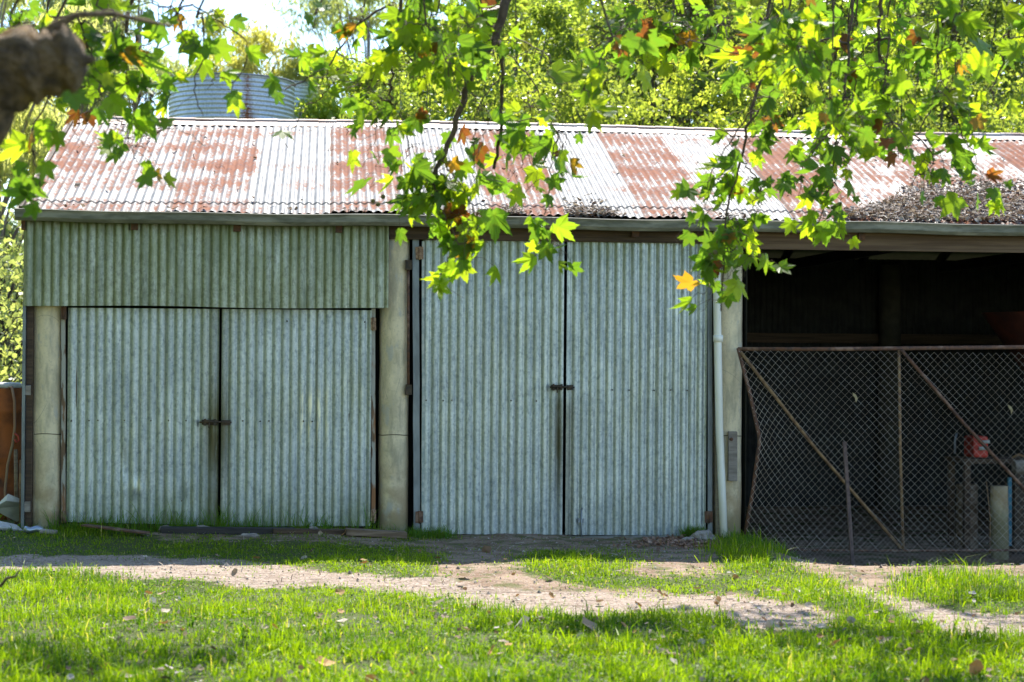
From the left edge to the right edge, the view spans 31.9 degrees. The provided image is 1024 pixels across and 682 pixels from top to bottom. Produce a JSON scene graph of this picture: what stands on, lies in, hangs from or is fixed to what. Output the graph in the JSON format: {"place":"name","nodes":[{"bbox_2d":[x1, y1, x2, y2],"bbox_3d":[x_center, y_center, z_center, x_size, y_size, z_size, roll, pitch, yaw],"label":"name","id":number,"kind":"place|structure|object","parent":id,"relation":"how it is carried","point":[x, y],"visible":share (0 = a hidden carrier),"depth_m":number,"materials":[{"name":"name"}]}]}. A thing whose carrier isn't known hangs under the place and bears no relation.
{"place":"outdoors","nodes":[
{"label":"outdoors","id":0,"kind":"place"},
{"bbox_2d":[168,72,295,118],"bbox_3d":[-4.803,-3.289,30.683,2.168,2.350,2.168,0,0,-6],"label":"water tank","id":1,"kind":"object","parent":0,"point":[257,102],"visible":0.27,"depth_m":29.76,"materials":[{"name":"grey metal"}]},
{"bbox_2d":[0,0,1021,242],"label":"sky","id":2,"kind":"structure","parent":0,"point":[250,9],"materials":[{"name":"white"}]},
{"bbox_2d":[0,511,1023,681],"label":"grass","id":3,"kind":"structure","parent":0,"point":[296,641],"depth_m":10.21,"materials":[{"name":"green plant"}]},
{"bbox_2d":[0,360,1023,681],"bbox_3d":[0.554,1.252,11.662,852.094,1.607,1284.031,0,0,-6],"label":"ground","id":4,"kind":"structure","parent":0,"point":[832,520],"depth_m":13.61,"materials":[{"name":"green plant"}]},
{"bbox_2d":[0,494,18,521],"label":"fibre sheet","id":5,"kind":"object","parent":4,"relation":"on","point":[9,505],"visible":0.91,"depth_m":15.72,"materials":[{"name":"grey concrete"}]},
{"bbox_2d":[0,570,19,586],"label":"stick","id":6,"kind":"object","parent":4,"relation":"on","point":[5,580],"visible":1,"depth_m":9.18,"materials":[{"name":"brown wood"}]},
{"bbox_2d":[0,388,21,519],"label":"rusty drum","id":7,"kind":"object","parent":4,"relation":"on","point":[6,416],"visible":0.45,"depth_m":16.36,"materials":[{"name":"brown metal"}]},
{"bbox_2d":[0,382,21,387],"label":"drum lid","id":8,"kind":"object","parent":7,"relation":"on","point":[13,384],"visible":0.86,"depth_m":16.39,"materials":[{"name":"silver metal"}]},
{"bbox_2d":[4,386,19,520],"bbox_3d":[-4.575,1.035,16.302,0.103,1.253,0.229,1,0,-44],"label":"hose","id":9,"kind":"object","parent":7,"relation":"hanging from","point":[12,443],"visible":0.84,"depth_m":16.27,"materials":[{"name":"rubber"}]},
{"bbox_2d":[0,521,22,530],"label":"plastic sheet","id":10,"kind":"object","parent":4,"relation":"on","point":[4,526],"visible":0.84,"depth_m":15.40,"materials":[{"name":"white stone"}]},
{"bbox_2d":[0,219,23,383],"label":"shrub","id":11,"kind":"object","parent":4,"relation":"on","point":[14,257],"visible":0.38,"depth_m":27.55,"materials":[{"name":"green plant"}]},
{"bbox_2d":[0,181,23,382],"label":"shrub","id":12,"kind":"object","parent":4,"relation":"on","point":[4,264],"visible":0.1,"depth_m":32.47,"materials":[{"name":"green plant"}]},
{"bbox_2d":[0,240,23,362],"bbox_3d":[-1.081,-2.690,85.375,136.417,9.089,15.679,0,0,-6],"label":"shrub","id":13,"kind":"object","parent":4,"relation":"on","point":[12,301],"depth_m":78.16,"materials":[{"name":"green plant"}]},
{"bbox_2d":[0,220,23,372],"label":"shrub","id":14,"kind":"object","parent":4,"relation":"on","point":[18,300],"visible":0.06,"depth_m":38.60,"materials":[{"name":"green plant"}]},
{"bbox_2d":[14,449,18,523],"bbox_3d":[-4.406,1.308,15.928,0.048,0.691,0.038,1,0,-21],"label":"timber stake","id":15,"kind":"object","parent":4,"relation":"on","point":[15,473],"visible":0.65,"depth_m":15.91,"materials":[{"name":"brown wood"}]},
{"bbox_2d":[23,525,42,533],"bbox_3d":[-4.050,1.595,15.160,0.166,0.071,0.062,1,0,-17],"label":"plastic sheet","id":16,"kind":"object","parent":4,"relation":"on","point":[29,530],"visible":0.98,"depth_m":15.14,"materials":[{"name":"plastic"}]},
{"bbox_2d":[39,529,57,533],"bbox_3d":[-3.926,1.611,15.170,0.152,0.052,0.065,1,0,-19],"label":"stone","id":17,"kind":"object","parent":4,"relation":"on","point":[48,531],"visible":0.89,"depth_m":15.15,"materials":[{"name":"grey stone"}]},
{"bbox_2d":[0,0,121,306],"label":"gum tree","id":18,"kind":"object","parent":4,"relation":"on","point":[23,122],"visible":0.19,"depth_m":35.23,"materials":[{"name":"green plant"}]},
{"bbox_2d":[0,0,139,247],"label":"gum tree","id":19,"kind":"object","parent":4,"relation":"on","point":[51,5],"visible":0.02,"depth_m":45.21,"materials":[{"name":"green plant"}]},
{"bbox_2d":[5,0,198,255],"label":"gum tree","id":20,"kind":"object","parent":4,"relation":"on","point":[172,67],"visible":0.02,"depth_m":51.14,"materials":[{"name":"green plant"}]},
{"bbox_2d":[81,524,149,533],"bbox_3d":[-3.371,1.596,15.220,0.596,0.058,0.110,0,0,16],"label":"rusty strip","id":21,"kind":"object","parent":4,"relation":"on","point":[118,529],"visible":1,"depth_m":15.19,"materials":[{"name":"metal"}]},
{"bbox_2d":[160,526,293,534],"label":"dark beam","id":22,"kind":"structure","parent":4,"relation":"on","point":[212,530],"depth_m":15.35,"materials":[{"name":"black wood"}]},
{"bbox_2d":[187,8,307,78],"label":"gum tree","id":23,"kind":"object","parent":4,"relation":"on","point":[266,47],"visible":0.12,"depth_m":56.79,"materials":[{"name":"green plant"}]},
{"bbox_2d":[238,533,259,536],"bbox_3d":[-2.239,1.654,15.228,0.199,0.047,0.067,1,0,-31],"label":"stone","id":24,"kind":"object","parent":4,"relation":"on","point":[250,534],"visible":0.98,"depth_m":15.21,"materials":[{"name":"grey stone"}]},
{"bbox_2d":[273,528,345,534],"bbox_3d":[-1.669,1.639,15.424,0.768,0.058,0.080,0,0,-9],"label":"flat plank","id":25,"kind":"object","parent":4,"relation":"on","point":[303,530],"visible":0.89,"depth_m":15.38,"materials":[{"name":"brown wood"}]},
{"bbox_2d":[265,0,444,110],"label":"gum tree","id":26,"kind":"object","parent":4,"relation":"on","point":[337,7],"visible":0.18,"depth_m":59.71,"materials":[{"name":"green plant"}]},
{"bbox_2d":[294,44,428,119],"bbox_3d":[-2.960,-1.884,34.929,3.439,7.729,3.792,0,0,-6],"label":"leafy tree","id":27,"kind":"object","parent":4,"relation":"on","point":[325,112],"visible":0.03,"depth_m":34.16,"materials":[{"name":"green plant"}]},
{"bbox_2d":[345,528,406,538],"bbox_3d":[-1.171,1.655,15.430,0.527,0.088,0.140,0,0,-11],"label":"timber offcut","id":28,"kind":"object","parent":4,"relation":"on","point":[374,533],"visible":1,"depth_m":15.37,"materials":[{"name":"wood"}]},
{"bbox_2d":[328,37,502,121],"bbox_3d":[-1.934,-1.791,30.953,4.558,7.402,4.024,0,0,-6],"label":"shrub","id":29,"kind":"object","parent":4,"relation":"on","point":[416,103],"visible":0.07,"depth_m":31.02,"materials":[{"name":"green plant"}]},
{"bbox_2d":[42,498,802,558],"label":"tall grass","id":30,"kind":"structure","parent":4,"relation":"on","point":[445,533],"depth_m":15.59,"materials":[{"name":"green plant"}]},
{"bbox_2d":[393,20,514,120],"bbox_3d":[-1.728,-2.581,39.055,4.840,9.068,4.672,0,0,-6],"label":"leafy tree","id":31,"kind":"object","parent":4,"relation":"on","point":[424,93],"visible":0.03,"depth_m":37.63,"materials":[{"name":"green plant"}]},
{"bbox_2d":[418,0,585,121],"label":"leafy tree","id":32,"kind":"object","parent":4,"relation":"on","point":[555,17],"visible":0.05,"depth_m":35.91,"materials":[{"name":"green plant"}]},
{"bbox_2d":[426,37,589,123],"bbox_3d":[-0.158,-1.752,32.079,3.854,7.599,3.916,0,0,43],"label":"shrub","id":33,"kind":"object","parent":4,"relation":"on","point":[507,95],"visible":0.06,"depth_m":32.17,"materials":[{"name":"green plant"}]},
{"bbox_2d":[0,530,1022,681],"bbox_3d":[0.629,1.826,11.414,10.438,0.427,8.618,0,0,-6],"label":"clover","id":34,"kind":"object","parent":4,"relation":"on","point":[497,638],"visible":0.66,"depth_m":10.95,"materials":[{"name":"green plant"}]},
{"bbox_2d":[0,0,1023,315],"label":"plane tree","id":35,"kind":"object","parent":4,"relation":"on","point":[48,58],"visible":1,"depth_m":9.68,"materials":[{"name":"green plant"}]},
{"bbox_2d":[0,531,1023,681],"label":"leaf litter","id":36,"kind":"object","parent":4,"relation":"on","point":[976,665],"visible":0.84,"depth_m":10.40,"materials":[{"name":"brown plant"}]},
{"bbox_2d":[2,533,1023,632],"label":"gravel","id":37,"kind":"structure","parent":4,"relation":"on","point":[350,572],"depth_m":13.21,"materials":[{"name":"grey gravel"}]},
{"bbox_2d":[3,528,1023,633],"bbox_3d":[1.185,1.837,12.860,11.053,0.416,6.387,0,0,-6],"label":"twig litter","id":38,"kind":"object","parent":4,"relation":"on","point":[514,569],"visible":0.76,"depth_m":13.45,"materials":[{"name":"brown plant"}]},
{"bbox_2d":[14,115,1023,537],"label":"farm shed","id":39,"kind":"structure","parent":4,"relation":"on","point":[236,347],"depth_m":16.12,"materials":[{"name":"metal"}]},
{"bbox_2d":[19,460,20,522],"bbox_3d":[-4.283,1.312,15.620,0.022,0.550,0.022,0,0,24],"label":"bent pipe","id":40,"kind":"object","parent":39,"relation":"attached to","point":[20,493],"visible":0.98,"depth_m":15.61,"materials":[{"name":"grey metal"}]},
{"bbox_2d":[61,306,231,524],"bbox_3d":[-3.212,0.660,15.745,1.486,1.922,0.117,0,0,-6],"label":"door","id":41,"kind":"structure","parent":39,"relation":"in","point":[143,421],"depth_m":15.75,"materials":[{"name":"grey metal"}]},
{"bbox_2d":[220,309,375,525],"bbox_3d":[-1.886,0.682,15.897,1.371,1.922,0.087,0,0,-6],"label":"door","id":42,"kind":"structure","parent":39,"relation":"in","point":[296,384],"depth_m":15.88,"materials":[{"name":"grey metal"}]},
{"bbox_2d":[415,240,573,534],"bbox_3d":[-0.156,0.417,16.039,1.437,2.642,0.078,0,0,-6],"label":"door","id":43,"kind":"structure","parent":39,"relation":"in","point":[493,451],"depth_m":16.06,"materials":[{"name":"grey metal"}]},
{"bbox_2d":[45,126,1023,224],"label":"leaf litter","id":44,"kind":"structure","parent":39,"relation":"on","point":[913,210],"depth_m":16.57,"materials":[{"name":"brown plant"}]},
{"bbox_2d":[565,242,712,535],"bbox_3d":[1.157,0.452,16.185,1.343,2.695,0.061,0,0,-6],"label":"door","id":45,"kind":"structure","parent":39,"relation":"in","point":[636,366],"depth_m":16.19,"materials":[{"name":"metal"}]},
{"bbox_2d":[954,433,957,453],"bbox_3d":[4.468,1.030,18.046,0.041,0.209,0.021,0,0,-6],"label":"metal rod","id":46,"kind":"object","parent":39,"relation":"hanging from","point":[955,443],"visible":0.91,"depth_m":18.04,"materials":[{"name":"grey metal"}]},
{"bbox_2d":[986,482,990,553],"bbox_3d":[4.557,1.694,17.147,0.051,0.694,0.011,0,0,-6],"label":"hanging wire","id":47,"kind":"object","parent":39,"relation":"hanging from","point":[990,520],"visible":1,"depth_m":17.14,"materials":[{"name":"black metal"}]},
{"bbox_2d":[487,0,686,125],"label":"leafy tree","id":48,"kind":"object","parent":4,"relation":"on","point":[581,4],"visible":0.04,"depth_m":40.43,"materials":[{"name":"green plant"}]},
{"bbox_2d":[520,47,683,126],"bbox_3d":[1.369,-1.570,31.311,4.514,7.017,3.968,0,0,19],"label":"shrub","id":49,"kind":"object","parent":4,"relation":"on","point":[567,102],"visible":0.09,"depth_m":30.91,"materials":[{"name":"green plant"}]},
{"bbox_2d":[568,0,756,126],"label":"leafy tree","id":50,"kind":"object","parent":4,"relation":"on","point":[699,82],"visible":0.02,"depth_m":37.41,"materials":[{"name":"green plant"}]},
{"bbox_2d":[601,534,753,550],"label":"bark litter","id":51,"kind":"object","parent":4,"relation":"on","point":[673,541],"visible":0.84,"depth_m":15.32,"materials":[{"name":"brown plant"}]},
{"bbox_2d":[625,46,748,128],"bbox_3d":[3.105,-1.695,32.961,4.273,7.305,3.788,0,0,-6],"label":"shrub","id":52,"kind":"object","parent":4,"relation":"on","point":[674,92],"visible":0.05,"depth_m":32.55,"materials":[{"name":"green plant"}]},
{"bbox_2d":[690,529,715,540],"bbox_3d":[1.689,1.737,15.799,0.263,0.152,0.184,1,0,-17],"label":"stone","id":53,"kind":"object","parent":4,"relation":"on","point":[698,535],"visible":0.51,"depth_m":15.75,"materials":[{"name":"grey stone"}]},
{"bbox_2d":[467,0,1023,130],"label":"wood","id":54,"kind":"object","parent":4,"relation":"on","point":[528,33],"visible":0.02,"depth_m":48.42,"materials":[{"name":"green plant"}]},
{"bbox_2d":[626,0,871,129],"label":"leafy tree","id":55,"kind":"object","parent":4,"relation":"on","point":[804,113],"depth_m":40.30,"materials":[{"name":"green plant"}]},
{"bbox_2d":[685,39,860,129],"bbox_3d":[4.877,-1.700,31.506,4.291,7.331,3.770,0,0,-6],"label":"shrub","id":56,"kind":"object","parent":4,"relation":"on","point":[714,98],"visible":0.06,"depth_m":31.28,"materials":[{"name":"green plant"}]},
{"bbox_2d":[687,0,937,129],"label":"leafy tree","id":57,"kind":"object","parent":4,"relation":"on","point":[774,13],"visible":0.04,"depth_m":35.94,"materials":[{"name":"green plant"}]},
{"bbox_2d":[842,441,854,565],"bbox_3d":[2.962,1.471,15.763,0.119,1.173,0.039,0,0,-6],"label":"steel post","id":58,"kind":"object","parent":4,"relation":"on","point":[848,504],"visible":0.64,"depth_m":15.74,"materials":[{"name":"metal"}]},
{"bbox_2d":[795,80,955,131],"bbox_3d":[6.495,-1.512,32.714,3.882,6.988,4.088,1,0,-24],"label":"shrub","id":59,"kind":"object","parent":4,"relation":"on","point":[885,119],"visible":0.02,"depth_m":32.62,"materials":[{"name":"green plant"}]},
{"bbox_2d":[736,345,1023,565],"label":"gate","id":60,"kind":"structure","parent":4,"relation":"on","point":[899,349],"depth_m":16.24,"materials":[{"name":"metal"}]},
{"bbox_2d":[786,0,1023,130],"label":"leafy tree","id":61,"kind":"object","parent":4,"relation":"on","point":[838,55],"visible":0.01,"depth_m":39.93,"materials":[{"name":"green plant"}]},
{"bbox_2d":[859,0,1023,132],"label":"leafy tree","id":62,"kind":"object","parent":4,"relation":"on","point":[991,9],"visible":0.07,"depth_m":36.17,"materials":[{"name":"green plant"}]},
{"bbox_2d":[874,33,1023,132],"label":"shrub","id":63,"kind":"object","parent":4,"relation":"on","point":[991,126],"visible":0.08,"depth_m":31.57,"materials":[{"name":"green plant"}]},
{"bbox_2d":[956,484,977,548],"bbox_3d":[4.610,1.829,18.159,0.223,0.753,0.219,0,0,-6],"label":"timber stump","id":64,"kind":"object","parent":4,"relation":"on","point":[973,521],"visible":0.6,"depth_m":18.08,"materials":[{"name":"brown wood"}]},
{"bbox_2d":[945,456,1023,548],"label":"work bench","id":65,"kind":"object","parent":4,"relation":"on","point":[965,462],"visible":0.7,"depth_m":17.87,"materials":[{"name":"brown wood"}]},
{"bbox_2d":[964,435,989,457],"bbox_3d":[4.667,1.059,17.989,0.165,0.220,0.360,0,0,-6],"label":"red machine","id":66,"kind":"object","parent":65,"relation":"on","point":[969,451],"visible":0.67,"depth_m":17.88,"materials":[{"name":"paint"}]},
{"bbox_2d":[968,9,1023,110],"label":"leafy tree","id":67,"kind":"object","parent":4,"relation":"on","point":[997,36],"visible":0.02,"depth_m":41.24,"materials":[{"name":"green plant"}]},
{"bbox_2d":[990,485,1008,559],"bbox_3d":[4.698,1.784,17.263,0.170,0.775,0.162,1,0,-20],"label":"concrete stump","id":68,"kind":"object","parent":4,"relation":"on","point":[998,500],"visible":0.8,"depth_m":17.20,"materials":[{"name":"grey concrete"}]},
{"bbox_2d":[979,71,1023,132],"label":"shrub","id":69,"kind":"object","parent":4,"relation":"on","point":[1016,96],"visible":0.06,"depth_m":33.32,"materials":[{"name":"green plant"}]},
{"bbox_2d":[1007,477,1011,545],"bbox_3d":[4.853,1.665,17.480,0.039,0.666,0.035,0,0,-6],"label":"blue post","id":70,"kind":"object","parent":4,"relation":"on","point":[1009,483],"visible":0.57,"depth_m":17.46,"materials":[{"name":"metal"}]},
{"bbox_2d":[1010,453,1023,553],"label":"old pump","id":71,"kind":"object","parent":4,"relation":"on","point":[1018,509],"visible":0.88,"depth_m":17.64,"materials":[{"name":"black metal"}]},
{"bbox_2d":[0,554,1023,640],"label":"path","id":72,"kind":"structure","parent":0,"point":[408,582],"depth_m":12.31,"materials":[{"name":"soil"}]},
{"bbox_2d":[982,312,1023,372],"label":"red hopper","id":73,"kind":"object","parent":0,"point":[1007,328],"visible":0.72,"depth_m":19.06,"materials":[{"name":"paint"}]},
{"bbox_3d":[-4.502,-0.385,34.724,1.600,4.510,1.600,0,0,-6],"label":"tank stand","id":74,"kind":"object","parent":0,"visible":0},
{"bbox_2d":[292,80,318,118],"bbox_3d":[-4.476,-3.818,34.740,1.428,2.350,1.428,0,0,-6],"label":"water tank","id":75,"kind":"object","parent":74,"relation":"on","point":[300,92],"visible":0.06,"depth_m":34.22,"materials":[{"name":"grey metal"}]}
]}

